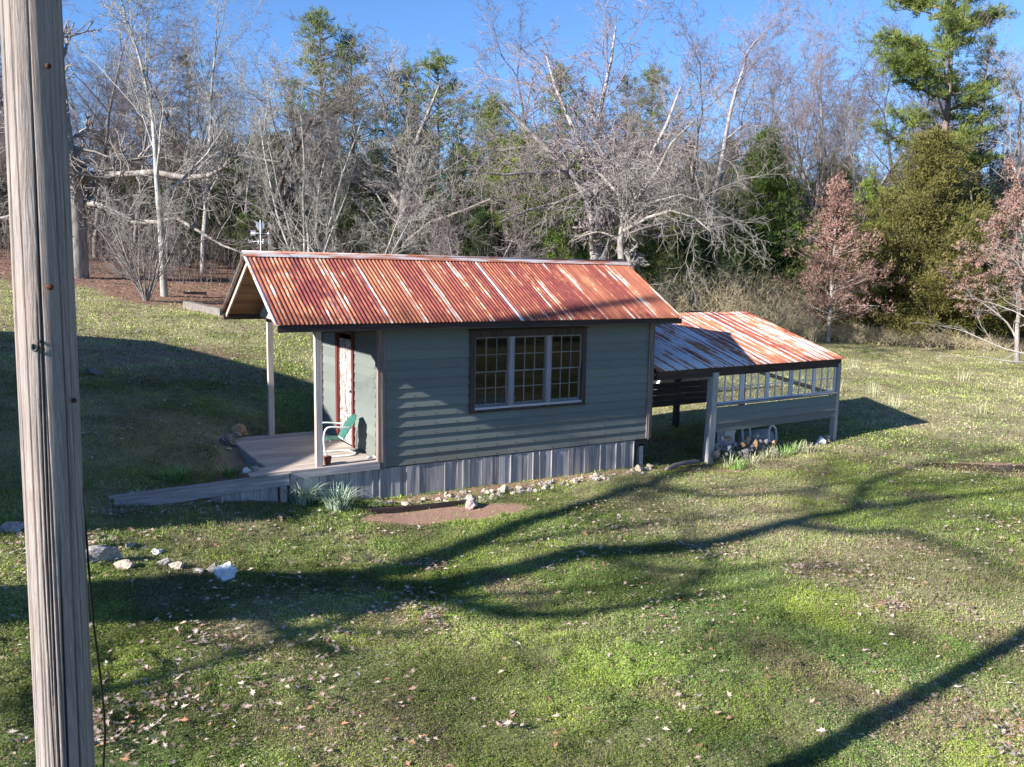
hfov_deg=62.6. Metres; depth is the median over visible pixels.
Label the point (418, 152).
pine tree
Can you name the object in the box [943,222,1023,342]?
cedar tree
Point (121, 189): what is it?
pine tree
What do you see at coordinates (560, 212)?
pine tree
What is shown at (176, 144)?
pine tree
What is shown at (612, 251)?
cedar tree
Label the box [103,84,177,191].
bare tree
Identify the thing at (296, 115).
pine tree
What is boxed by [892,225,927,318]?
cedar tree
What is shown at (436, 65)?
pine tree
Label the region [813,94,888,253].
bare tree
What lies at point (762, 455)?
grass tuft
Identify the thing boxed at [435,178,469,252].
pine tree
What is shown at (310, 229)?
cedar tree
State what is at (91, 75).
bare tree
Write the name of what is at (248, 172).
bare tree
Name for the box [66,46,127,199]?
bare tree
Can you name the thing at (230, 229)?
cedar tree
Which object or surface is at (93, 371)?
rock
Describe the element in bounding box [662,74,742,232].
bare tree
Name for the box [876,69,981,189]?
bare tree
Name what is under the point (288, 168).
tree
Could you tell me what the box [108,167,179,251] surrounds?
cedar tree
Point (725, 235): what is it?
bare tree
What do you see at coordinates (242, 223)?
cedar tree
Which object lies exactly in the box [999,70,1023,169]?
bare tree
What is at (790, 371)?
window
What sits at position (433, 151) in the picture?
pine tree
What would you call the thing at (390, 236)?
cedar tree
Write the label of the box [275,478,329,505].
daffodil clump
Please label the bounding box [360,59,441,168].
pine tree
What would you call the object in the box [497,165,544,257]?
pine tree
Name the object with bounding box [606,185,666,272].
cedar tree
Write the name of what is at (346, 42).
pine tree
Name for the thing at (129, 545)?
rock
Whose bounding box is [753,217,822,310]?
cedar tree
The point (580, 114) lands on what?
bare tree
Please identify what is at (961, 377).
grass tuft
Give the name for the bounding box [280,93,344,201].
bare tree
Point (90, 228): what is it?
cedar tree
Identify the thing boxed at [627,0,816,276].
bare tree
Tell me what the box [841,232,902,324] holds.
pine tree
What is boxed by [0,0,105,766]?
utility pole
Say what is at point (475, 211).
cedar tree
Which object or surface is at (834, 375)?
window
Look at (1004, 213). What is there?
cedar tree
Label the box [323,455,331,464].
flower pot
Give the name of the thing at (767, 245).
cedar tree
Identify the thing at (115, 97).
bare tree
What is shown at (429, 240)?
cedar tree
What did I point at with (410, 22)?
sky
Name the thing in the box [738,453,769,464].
grass tuft
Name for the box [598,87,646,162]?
bare tree
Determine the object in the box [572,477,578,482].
rock
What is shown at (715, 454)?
rock
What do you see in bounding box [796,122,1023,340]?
cedar tree
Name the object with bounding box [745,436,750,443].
rock
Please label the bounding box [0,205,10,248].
cedar tree
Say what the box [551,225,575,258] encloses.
cedar tree
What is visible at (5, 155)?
bare tree
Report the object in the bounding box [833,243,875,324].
cedar tree
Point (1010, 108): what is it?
bare tree
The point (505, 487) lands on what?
rock
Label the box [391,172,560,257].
bare shrub
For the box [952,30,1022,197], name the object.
tree
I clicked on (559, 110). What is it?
pine tree
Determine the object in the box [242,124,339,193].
bare tree
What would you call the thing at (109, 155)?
pine tree
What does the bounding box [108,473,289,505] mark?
wooden ramp
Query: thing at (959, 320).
cedar tree
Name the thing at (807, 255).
cedar tree
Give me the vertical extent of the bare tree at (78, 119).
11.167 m
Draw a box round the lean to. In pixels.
[652,311,845,463]
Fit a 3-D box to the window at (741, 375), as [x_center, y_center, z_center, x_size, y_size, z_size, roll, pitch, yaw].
[4.692,0.082,18.235,0.810,0.668,0.030,-4,9,-33]
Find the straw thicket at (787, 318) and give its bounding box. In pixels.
[638,258,842,342]
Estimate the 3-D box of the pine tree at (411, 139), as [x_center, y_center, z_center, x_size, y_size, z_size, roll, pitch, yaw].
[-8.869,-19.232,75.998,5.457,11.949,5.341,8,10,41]
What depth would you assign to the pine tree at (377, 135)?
65.35 m
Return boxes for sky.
[0,0,1023,214]
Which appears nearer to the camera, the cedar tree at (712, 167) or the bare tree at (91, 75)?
the bare tree at (91, 75)
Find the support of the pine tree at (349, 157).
on the ground at (488, 511)
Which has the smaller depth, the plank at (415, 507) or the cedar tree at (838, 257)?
the plank at (415, 507)
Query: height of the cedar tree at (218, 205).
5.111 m
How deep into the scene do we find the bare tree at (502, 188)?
54.96 m
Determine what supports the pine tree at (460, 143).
on the ground at (488, 511)
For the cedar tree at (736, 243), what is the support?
on the ground at (488, 511)
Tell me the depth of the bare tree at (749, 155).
51.94 m
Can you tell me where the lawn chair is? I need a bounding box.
[322,414,355,457]
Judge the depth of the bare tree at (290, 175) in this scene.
44.19 m
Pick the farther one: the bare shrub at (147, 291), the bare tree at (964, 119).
the bare tree at (964, 119)
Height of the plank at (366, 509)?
0.083 m
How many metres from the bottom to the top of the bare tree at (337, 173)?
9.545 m
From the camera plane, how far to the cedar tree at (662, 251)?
49.59 m
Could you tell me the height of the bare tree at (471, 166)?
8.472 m
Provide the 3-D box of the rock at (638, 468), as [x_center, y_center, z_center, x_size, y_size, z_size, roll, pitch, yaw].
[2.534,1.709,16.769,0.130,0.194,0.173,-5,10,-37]
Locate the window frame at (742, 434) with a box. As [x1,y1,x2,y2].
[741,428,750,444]
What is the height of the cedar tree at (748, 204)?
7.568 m
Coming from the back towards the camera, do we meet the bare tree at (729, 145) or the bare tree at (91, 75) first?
the bare tree at (729, 145)
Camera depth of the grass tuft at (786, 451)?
19.08 m
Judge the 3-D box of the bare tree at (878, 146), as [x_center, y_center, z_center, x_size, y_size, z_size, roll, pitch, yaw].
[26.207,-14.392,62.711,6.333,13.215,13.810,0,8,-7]
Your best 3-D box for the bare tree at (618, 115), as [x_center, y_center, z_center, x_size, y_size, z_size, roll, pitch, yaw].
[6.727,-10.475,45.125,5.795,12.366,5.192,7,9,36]
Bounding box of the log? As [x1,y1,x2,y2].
[664,459,699,470]
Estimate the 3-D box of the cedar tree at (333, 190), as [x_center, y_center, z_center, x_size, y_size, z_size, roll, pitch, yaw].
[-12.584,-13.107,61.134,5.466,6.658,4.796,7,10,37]
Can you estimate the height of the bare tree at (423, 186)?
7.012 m
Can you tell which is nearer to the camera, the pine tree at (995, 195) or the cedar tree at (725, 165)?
the pine tree at (995, 195)
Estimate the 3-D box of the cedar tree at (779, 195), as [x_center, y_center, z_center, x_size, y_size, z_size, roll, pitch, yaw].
[13.182,-8.835,48.049,9.957,11.755,10.547,3,8,11]
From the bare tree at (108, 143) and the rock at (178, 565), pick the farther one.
the bare tree at (108, 143)
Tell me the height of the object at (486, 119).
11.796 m
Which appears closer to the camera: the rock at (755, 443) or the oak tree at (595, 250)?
the rock at (755, 443)
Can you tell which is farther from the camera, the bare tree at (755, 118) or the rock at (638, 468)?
the bare tree at (755, 118)
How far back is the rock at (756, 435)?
18.94 m
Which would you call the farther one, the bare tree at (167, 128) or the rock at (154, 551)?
the bare tree at (167, 128)
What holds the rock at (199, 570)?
on the ground at (488, 511)
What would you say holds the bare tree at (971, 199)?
on the ground at (488, 511)
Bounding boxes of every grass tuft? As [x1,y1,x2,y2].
[0,510,18,524]
[93,531,114,545]
[149,466,177,479]
[155,462,198,482]
[211,461,250,478]
[720,452,744,467]
[724,456,749,470]
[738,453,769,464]
[755,445,775,458]
[768,445,788,458]
[775,444,796,456]
[779,440,801,451]
[786,440,808,453]
[797,440,819,453]
[843,356,859,369]
[863,379,879,396]
[882,392,903,410]
[955,368,971,381]
[970,397,991,414]
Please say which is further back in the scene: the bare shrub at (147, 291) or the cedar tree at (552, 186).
the cedar tree at (552, 186)
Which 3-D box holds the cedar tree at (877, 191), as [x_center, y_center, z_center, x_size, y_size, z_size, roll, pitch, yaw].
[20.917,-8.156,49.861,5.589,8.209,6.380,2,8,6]
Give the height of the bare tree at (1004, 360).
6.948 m
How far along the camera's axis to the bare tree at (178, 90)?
58.51 m
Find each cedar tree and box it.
[0,179,9,236]
[0,189,8,240]
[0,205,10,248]
[85,195,100,246]
[89,180,132,238]
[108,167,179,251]
[109,161,143,232]
[138,179,190,256]
[171,203,216,267]
[176,133,267,258]
[178,130,217,234]
[195,192,215,246]
[195,198,239,265]
[207,181,261,259]
[221,211,253,267]
[230,168,252,238]
[245,138,273,211]
[247,193,268,249]
[248,140,290,220]
[252,185,288,250]
[259,201,306,251]
[295,175,329,245]
[297,200,322,251]
[312,175,371,253]
[317,158,346,242]
[322,219,356,252]
[329,139,397,233]
[330,150,392,250]
[348,171,397,253]
[354,199,390,253]
[377,225,397,253]
[380,147,421,250]
[384,178,426,250]
[409,196,452,255]
[418,172,449,238]
[419,142,492,255]
[420,143,443,203]
[440,137,494,212]
[454,208,497,253]
[458,217,480,255]
[460,203,500,256]
[466,195,511,253]
[467,146,483,194]
[488,183,526,256]
[494,157,533,256]
[518,219,544,257]
[525,201,571,258]
[538,161,554,232]
[549,167,616,254]
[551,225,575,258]
[570,225,589,258]
[576,181,626,259]
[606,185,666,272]
[630,186,676,267]
[630,233,657,291]
[635,219,682,301]
[638,153,664,220]
[648,189,696,281]
[656,204,724,296]
[661,173,701,261]
[662,190,783,283]
[672,124,844,307]
[675,161,735,237]
[676,226,730,308]
[677,155,703,207]
[692,195,726,270]
[696,128,749,207]
[718,236,757,292]
[725,150,782,247]
[731,180,773,263]
[743,226,788,308]
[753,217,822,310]
[772,176,813,262]
[781,243,843,325]
[782,143,805,179]
[795,178,821,252]
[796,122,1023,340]
[799,151,871,244]
[799,191,851,306]
[800,221,851,295]
[807,151,865,225]
[823,184,896,297]
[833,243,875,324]
[843,244,914,334]
[847,229,911,312]
[880,189,909,249]
[883,213,1023,339]
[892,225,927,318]
[909,205,1016,341]
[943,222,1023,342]
[949,175,1005,255]
[986,186,1019,274]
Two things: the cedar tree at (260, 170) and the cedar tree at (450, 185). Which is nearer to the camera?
the cedar tree at (450, 185)
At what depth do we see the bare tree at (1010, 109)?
60.16 m
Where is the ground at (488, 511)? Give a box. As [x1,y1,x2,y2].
[0,225,1023,766]
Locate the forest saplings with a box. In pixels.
[0,188,670,287]
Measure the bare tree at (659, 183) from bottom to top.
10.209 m
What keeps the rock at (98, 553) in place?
on the ground at (488, 511)
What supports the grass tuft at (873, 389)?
on the ground at (488, 511)
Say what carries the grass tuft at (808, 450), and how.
on the ground at (488, 511)
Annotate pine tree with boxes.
[0,35,6,204]
[0,177,9,227]
[81,109,109,166]
[83,129,128,234]
[92,140,127,212]
[102,163,130,247]
[112,167,156,227]
[143,137,182,211]
[151,45,219,196]
[161,110,195,235]
[172,184,201,240]
[176,168,212,261]
[211,104,247,179]
[217,148,262,206]
[234,186,252,236]
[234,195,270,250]
[246,87,342,228]
[260,129,297,201]
[276,4,378,251]
[281,195,319,243]
[293,33,401,252]
[324,123,344,218]
[333,143,366,208]
[352,162,375,240]
[359,204,391,249]
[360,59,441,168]
[362,109,397,197]
[385,46,484,236]
[394,153,441,254]
[397,109,440,181]
[398,108,445,201]
[411,169,442,238]
[419,122,445,187]
[432,114,486,207]
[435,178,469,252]
[450,89,526,256]
[466,105,503,202]
[469,125,566,256]
[472,176,508,244]
[497,113,552,248]
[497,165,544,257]
[511,188,545,257]
[523,61,589,254]
[530,149,617,258]
[539,110,569,220]
[549,168,571,250]
[553,179,583,251]
[601,72,657,203]
[607,108,642,220]
[615,194,652,259]
[624,60,686,223]
[650,169,687,262]
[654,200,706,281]
[797,179,809,251]
[800,152,853,248]
[808,163,902,262]
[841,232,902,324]
[854,0,1022,207]
[964,145,996,186]
[982,176,1008,220]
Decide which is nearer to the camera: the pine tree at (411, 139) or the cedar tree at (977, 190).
the cedar tree at (977, 190)
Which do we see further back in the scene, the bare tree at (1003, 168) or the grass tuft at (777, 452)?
the bare tree at (1003, 168)
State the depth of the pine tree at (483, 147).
77.86 m
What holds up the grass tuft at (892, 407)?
on the ground at (488, 511)
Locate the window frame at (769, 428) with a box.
[767,425,776,443]
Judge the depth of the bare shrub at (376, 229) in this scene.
32.62 m
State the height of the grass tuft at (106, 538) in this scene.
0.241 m
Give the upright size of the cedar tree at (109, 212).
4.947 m
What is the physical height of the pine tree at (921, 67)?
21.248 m
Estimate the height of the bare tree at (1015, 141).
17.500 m
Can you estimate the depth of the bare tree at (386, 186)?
35.71 m
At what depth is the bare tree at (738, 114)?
47.51 m
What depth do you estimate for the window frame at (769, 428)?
19.89 m
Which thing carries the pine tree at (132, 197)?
on the ground at (488, 511)
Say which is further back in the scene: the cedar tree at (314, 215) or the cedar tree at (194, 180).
the cedar tree at (194, 180)
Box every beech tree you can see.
[762,169,919,341]
[937,152,1023,360]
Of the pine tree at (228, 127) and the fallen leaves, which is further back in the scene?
the pine tree at (228, 127)
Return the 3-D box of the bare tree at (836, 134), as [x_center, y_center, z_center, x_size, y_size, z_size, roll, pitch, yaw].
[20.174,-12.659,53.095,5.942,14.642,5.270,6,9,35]
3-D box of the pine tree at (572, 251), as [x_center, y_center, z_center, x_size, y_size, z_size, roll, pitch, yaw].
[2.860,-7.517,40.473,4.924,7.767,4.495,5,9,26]
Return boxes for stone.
[242,467,249,472]
[251,466,258,471]
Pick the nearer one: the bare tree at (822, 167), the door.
the door
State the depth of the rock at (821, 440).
20.16 m
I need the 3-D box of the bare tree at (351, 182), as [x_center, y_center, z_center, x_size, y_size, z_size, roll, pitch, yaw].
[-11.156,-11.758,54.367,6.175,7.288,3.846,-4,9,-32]
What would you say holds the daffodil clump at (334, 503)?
on the ground at (488, 511)
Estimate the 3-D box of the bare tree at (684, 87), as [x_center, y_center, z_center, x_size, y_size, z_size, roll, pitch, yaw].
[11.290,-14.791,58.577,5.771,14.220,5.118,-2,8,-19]
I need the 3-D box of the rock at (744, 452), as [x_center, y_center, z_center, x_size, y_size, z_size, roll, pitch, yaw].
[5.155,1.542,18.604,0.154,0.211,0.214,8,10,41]
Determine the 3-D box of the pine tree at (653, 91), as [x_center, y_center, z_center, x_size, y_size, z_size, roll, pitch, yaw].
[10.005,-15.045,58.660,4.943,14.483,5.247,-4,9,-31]
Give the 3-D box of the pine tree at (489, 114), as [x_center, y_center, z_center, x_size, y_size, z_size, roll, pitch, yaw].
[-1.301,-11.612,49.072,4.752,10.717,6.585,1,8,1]
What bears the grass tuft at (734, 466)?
on the ground at (488, 511)
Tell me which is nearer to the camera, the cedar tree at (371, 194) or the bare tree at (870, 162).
the cedar tree at (371, 194)
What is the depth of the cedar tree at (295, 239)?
44.78 m
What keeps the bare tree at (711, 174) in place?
on the ground at (488, 511)
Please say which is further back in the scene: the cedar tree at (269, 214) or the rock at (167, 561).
the cedar tree at (269, 214)
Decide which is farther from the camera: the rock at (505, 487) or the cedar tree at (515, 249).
the cedar tree at (515, 249)
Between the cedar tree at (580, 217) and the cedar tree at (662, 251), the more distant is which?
the cedar tree at (580, 217)
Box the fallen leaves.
[0,253,1023,766]
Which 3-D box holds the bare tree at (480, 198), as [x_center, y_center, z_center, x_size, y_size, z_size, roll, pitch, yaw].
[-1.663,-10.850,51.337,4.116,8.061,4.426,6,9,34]
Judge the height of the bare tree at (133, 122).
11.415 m
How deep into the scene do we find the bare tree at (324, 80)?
45.71 m
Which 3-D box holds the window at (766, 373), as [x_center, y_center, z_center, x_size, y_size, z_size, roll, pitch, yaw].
[5.379,0.033,18.682,0.810,0.668,0.030,-4,9,-33]
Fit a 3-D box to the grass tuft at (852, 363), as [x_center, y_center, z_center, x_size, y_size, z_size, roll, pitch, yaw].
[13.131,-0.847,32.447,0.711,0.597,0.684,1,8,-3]
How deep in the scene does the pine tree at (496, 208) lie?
55.63 m
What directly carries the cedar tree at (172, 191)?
on the ground at (488, 511)
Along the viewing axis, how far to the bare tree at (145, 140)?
41.64 m
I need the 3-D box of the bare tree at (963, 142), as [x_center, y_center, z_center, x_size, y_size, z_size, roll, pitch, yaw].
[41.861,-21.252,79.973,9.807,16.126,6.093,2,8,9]
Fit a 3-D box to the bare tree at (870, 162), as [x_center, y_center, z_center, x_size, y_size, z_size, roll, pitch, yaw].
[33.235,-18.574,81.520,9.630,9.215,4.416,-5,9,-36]
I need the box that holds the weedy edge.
[796,319,1023,351]
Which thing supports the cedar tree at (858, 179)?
on the ground at (488, 511)
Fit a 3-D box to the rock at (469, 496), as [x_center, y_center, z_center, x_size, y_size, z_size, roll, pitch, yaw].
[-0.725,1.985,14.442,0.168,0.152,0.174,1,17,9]
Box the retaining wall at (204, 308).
[183,301,222,315]
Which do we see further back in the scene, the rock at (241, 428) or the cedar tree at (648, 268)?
the cedar tree at (648, 268)
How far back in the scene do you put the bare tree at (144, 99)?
51.12 m
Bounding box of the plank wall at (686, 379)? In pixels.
[653,368,707,388]
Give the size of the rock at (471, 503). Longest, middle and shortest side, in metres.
0.289 x 0.234 x 0.181 m
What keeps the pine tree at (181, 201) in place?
on the ground at (488, 511)
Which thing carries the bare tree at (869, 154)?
on the ground at (488, 511)
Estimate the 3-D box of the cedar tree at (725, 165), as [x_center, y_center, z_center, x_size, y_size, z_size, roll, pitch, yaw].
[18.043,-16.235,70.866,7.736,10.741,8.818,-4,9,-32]
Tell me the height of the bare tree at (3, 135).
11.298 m
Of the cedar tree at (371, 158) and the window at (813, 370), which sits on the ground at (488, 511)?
the cedar tree at (371, 158)
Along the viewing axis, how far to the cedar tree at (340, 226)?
43.38 m
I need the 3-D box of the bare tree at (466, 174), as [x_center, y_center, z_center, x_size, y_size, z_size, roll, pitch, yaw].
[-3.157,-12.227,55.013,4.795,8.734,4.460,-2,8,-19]
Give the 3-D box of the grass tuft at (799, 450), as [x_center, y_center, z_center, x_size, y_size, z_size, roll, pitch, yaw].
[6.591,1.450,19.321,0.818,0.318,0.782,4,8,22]
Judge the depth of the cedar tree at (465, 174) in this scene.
75.48 m
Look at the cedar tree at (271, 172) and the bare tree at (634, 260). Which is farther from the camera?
the cedar tree at (271, 172)
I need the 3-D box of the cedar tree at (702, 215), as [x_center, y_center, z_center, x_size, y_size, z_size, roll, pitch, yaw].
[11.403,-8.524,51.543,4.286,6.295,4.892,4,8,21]
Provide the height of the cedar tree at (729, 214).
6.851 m
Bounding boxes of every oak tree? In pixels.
[0,18,302,279]
[405,0,742,259]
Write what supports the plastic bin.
on the ground at (488, 511)
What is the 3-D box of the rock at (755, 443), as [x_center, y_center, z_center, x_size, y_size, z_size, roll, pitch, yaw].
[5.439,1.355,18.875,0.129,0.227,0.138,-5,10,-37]
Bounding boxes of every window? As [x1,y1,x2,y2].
[469,327,587,413]
[717,374,742,403]
[741,372,767,400]
[767,370,791,398]
[790,369,814,395]
[813,367,835,393]
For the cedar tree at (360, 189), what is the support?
on the ground at (488, 511)
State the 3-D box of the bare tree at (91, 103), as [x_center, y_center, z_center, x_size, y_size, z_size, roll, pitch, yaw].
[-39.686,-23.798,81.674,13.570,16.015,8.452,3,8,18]
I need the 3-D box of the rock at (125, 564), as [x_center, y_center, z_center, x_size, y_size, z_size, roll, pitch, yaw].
[-4.689,2.205,10.184,0.253,0.133,0.164,2,11,-8]
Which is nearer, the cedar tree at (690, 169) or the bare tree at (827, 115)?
the cedar tree at (690, 169)
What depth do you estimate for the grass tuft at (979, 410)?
24.46 m
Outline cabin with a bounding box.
[220,250,682,499]
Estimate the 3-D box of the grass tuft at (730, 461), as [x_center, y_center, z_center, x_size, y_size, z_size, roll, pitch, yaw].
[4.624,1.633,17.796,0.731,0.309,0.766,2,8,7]
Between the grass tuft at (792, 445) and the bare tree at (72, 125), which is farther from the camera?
the bare tree at (72, 125)
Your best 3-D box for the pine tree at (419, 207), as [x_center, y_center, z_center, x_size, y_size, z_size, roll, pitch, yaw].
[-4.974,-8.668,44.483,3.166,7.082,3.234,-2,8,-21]
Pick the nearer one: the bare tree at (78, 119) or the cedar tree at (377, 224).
the cedar tree at (377, 224)
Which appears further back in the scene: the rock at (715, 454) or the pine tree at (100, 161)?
the pine tree at (100, 161)
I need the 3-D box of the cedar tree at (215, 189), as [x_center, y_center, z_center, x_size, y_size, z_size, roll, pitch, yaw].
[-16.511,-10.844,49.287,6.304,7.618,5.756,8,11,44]
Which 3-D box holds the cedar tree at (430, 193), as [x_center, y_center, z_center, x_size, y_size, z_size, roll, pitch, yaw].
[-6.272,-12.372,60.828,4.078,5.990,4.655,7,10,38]
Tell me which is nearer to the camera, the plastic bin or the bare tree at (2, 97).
the plastic bin
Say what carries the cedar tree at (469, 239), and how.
on the ground at (488, 511)
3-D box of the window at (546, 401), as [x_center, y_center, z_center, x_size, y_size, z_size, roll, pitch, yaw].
[0.321,-0.274,15.451,2.540,1.492,0.092,-4,9,-31]
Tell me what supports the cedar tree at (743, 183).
on the ground at (488, 511)
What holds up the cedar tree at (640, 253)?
on the ground at (488, 511)
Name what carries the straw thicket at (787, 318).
on the ground at (488, 511)
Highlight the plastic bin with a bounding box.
[717,430,735,447]
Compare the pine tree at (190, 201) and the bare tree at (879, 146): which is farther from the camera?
the bare tree at (879, 146)
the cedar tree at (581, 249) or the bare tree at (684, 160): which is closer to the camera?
the cedar tree at (581, 249)
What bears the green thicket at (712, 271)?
on the ground at (488, 511)
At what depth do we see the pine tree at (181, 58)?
59.89 m
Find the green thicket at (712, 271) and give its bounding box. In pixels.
[643,236,803,326]
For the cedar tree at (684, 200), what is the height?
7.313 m
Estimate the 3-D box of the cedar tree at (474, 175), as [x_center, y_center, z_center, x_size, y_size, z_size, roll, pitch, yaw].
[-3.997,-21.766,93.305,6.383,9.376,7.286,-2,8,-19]
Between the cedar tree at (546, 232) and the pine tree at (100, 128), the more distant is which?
the pine tree at (100, 128)
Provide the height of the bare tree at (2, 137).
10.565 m
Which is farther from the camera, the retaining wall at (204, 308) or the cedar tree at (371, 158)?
the cedar tree at (371, 158)
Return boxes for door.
[340,338,351,444]
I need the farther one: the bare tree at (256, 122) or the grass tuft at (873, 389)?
the bare tree at (256, 122)
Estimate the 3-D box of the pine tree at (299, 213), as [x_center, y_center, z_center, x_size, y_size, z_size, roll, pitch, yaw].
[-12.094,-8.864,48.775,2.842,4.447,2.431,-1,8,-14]
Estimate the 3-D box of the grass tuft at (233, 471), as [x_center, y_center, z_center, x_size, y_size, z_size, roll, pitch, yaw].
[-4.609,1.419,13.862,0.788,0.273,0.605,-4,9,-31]
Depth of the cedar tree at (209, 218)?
51.53 m
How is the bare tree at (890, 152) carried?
on the ground at (488, 511)
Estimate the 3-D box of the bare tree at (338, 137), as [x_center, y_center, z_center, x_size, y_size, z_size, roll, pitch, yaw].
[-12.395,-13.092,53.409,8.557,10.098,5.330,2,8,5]
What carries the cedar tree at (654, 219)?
on the ground at (488, 511)
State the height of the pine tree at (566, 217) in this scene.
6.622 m
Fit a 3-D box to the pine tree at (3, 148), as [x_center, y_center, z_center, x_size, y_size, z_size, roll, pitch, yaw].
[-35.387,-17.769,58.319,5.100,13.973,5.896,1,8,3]
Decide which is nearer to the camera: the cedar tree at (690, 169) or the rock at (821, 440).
the rock at (821, 440)
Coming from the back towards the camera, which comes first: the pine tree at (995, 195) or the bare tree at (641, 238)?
the pine tree at (995, 195)
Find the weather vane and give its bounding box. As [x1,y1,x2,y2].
[248,220,270,250]
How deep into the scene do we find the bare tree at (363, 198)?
48.48 m
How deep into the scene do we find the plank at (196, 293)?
32.09 m
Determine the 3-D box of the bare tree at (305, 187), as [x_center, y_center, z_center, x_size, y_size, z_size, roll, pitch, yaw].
[-7.945,-8.654,35.030,7.550,10.851,8.801,-1,8,-13]
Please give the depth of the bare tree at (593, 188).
48.61 m
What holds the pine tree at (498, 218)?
on the ground at (488, 511)
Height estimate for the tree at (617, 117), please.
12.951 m
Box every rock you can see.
[0,521,24,533]
[86,545,121,564]
[87,367,102,375]
[113,559,134,570]
[125,543,135,548]
[151,548,162,554]
[157,557,171,565]
[168,561,183,570]
[191,568,203,573]
[206,563,216,573]
[213,561,237,582]
[219,432,236,446]
[231,423,247,435]
[232,431,241,437]
[465,494,473,499]
[465,498,477,508]
[500,484,508,490]
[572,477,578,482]
[635,465,642,471]
[711,450,719,458]
[725,436,731,441]
[741,448,748,456]
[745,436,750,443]
[752,439,757,448]
[753,432,759,437]
[816,436,825,443]
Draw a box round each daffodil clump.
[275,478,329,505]
[310,480,364,511]
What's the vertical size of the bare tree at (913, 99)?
19.520 m
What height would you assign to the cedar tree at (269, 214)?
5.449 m
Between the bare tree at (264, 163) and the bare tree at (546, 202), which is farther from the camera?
the bare tree at (264, 163)
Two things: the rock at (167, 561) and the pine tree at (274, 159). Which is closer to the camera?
the rock at (167, 561)
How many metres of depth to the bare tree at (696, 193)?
46.70 m
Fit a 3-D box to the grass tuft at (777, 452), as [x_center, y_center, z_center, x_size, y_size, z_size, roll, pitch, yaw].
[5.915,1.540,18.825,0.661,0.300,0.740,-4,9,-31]
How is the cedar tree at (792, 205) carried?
on the ground at (488, 511)
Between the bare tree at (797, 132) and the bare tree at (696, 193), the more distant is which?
the bare tree at (797, 132)
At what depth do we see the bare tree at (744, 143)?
64.56 m
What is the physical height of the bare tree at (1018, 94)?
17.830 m
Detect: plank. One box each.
[183,291,206,294]
[363,505,406,511]
[370,500,465,513]
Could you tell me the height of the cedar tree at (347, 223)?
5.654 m
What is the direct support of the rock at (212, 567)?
on the ground at (488, 511)
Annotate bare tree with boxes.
[0,37,4,143]
[0,57,77,196]
[0,66,6,181]
[0,74,78,204]
[0,86,108,186]
[0,96,147,198]
[62,0,215,256]
[63,0,245,296]
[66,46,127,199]
[66,48,164,191]
[67,24,144,158]
[67,28,167,251]
[67,51,157,218]
[67,63,162,168]
[67,65,249,229]
[78,0,386,254]
[79,12,198,230]
[88,72,146,206]
[91,0,231,268]
[100,26,225,264]
[103,50,199,148]
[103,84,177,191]
[112,11,237,235]
[133,73,223,221]
[160,0,277,273]
[182,47,279,226]
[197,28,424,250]
[204,69,298,260]
[214,51,291,239]
[219,33,418,252]
[229,96,347,186]
[237,130,267,221]
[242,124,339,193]
[248,96,339,250]
[263,88,380,203]
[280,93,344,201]
[286,27,524,255]
[306,120,363,239]
[318,144,376,240]
[333,116,368,170]
[340,149,398,242]
[356,152,387,240]
[385,162,441,245]
[389,153,443,254]
[430,133,486,205]
[441,0,608,250]
[444,141,494,197]
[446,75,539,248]
[463,153,514,245]
[466,122,541,229]
[497,140,582,230]
[501,72,793,303]
[503,126,559,256]
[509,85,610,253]
[517,110,687,259]
[538,75,628,178]
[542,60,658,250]
[571,44,701,260]
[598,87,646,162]
[602,0,808,274]
[606,74,692,250]
[618,127,745,279]
[623,126,696,248]
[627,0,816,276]
[637,68,717,260]
[654,126,696,186]
[660,137,796,217]
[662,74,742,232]
[672,130,755,263]
[682,67,795,274]
[694,36,861,205]
[695,109,757,213]
[711,112,795,188]
[714,20,826,196]
[728,31,986,292]
[729,105,798,233]
[744,89,838,196]
[745,37,872,177]
[760,0,957,257]
[761,57,897,257]
[792,58,884,226]
[798,79,856,193]
[803,116,988,186]
[806,84,941,256]
[808,16,973,204]
[810,98,937,203]
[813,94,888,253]
[832,4,1017,210]
[838,43,960,186]
[843,146,892,179]
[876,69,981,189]
[892,48,996,207]
[898,71,1023,231]
[902,66,1021,191]
[902,78,1012,173]
[914,0,1023,241]
[916,227,1023,368]
[930,94,1008,217]
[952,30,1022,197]
[960,0,1023,277]
[964,104,1023,219]
[970,46,1023,182]
[977,50,1023,204]
[994,114,1023,205]
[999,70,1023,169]
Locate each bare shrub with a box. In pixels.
[72,184,197,300]
[258,136,449,253]
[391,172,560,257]
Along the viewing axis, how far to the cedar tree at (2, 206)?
48.39 m
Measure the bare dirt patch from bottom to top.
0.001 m
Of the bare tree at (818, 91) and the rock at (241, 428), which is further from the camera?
the bare tree at (818, 91)
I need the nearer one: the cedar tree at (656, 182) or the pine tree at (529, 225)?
the pine tree at (529, 225)
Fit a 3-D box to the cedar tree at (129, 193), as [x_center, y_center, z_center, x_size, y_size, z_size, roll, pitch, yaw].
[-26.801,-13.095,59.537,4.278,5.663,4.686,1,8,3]
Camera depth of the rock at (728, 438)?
18.44 m
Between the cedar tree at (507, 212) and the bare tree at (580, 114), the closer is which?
the cedar tree at (507, 212)
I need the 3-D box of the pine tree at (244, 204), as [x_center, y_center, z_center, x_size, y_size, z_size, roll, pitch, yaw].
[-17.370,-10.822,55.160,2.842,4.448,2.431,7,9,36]
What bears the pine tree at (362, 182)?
on the ground at (488, 511)

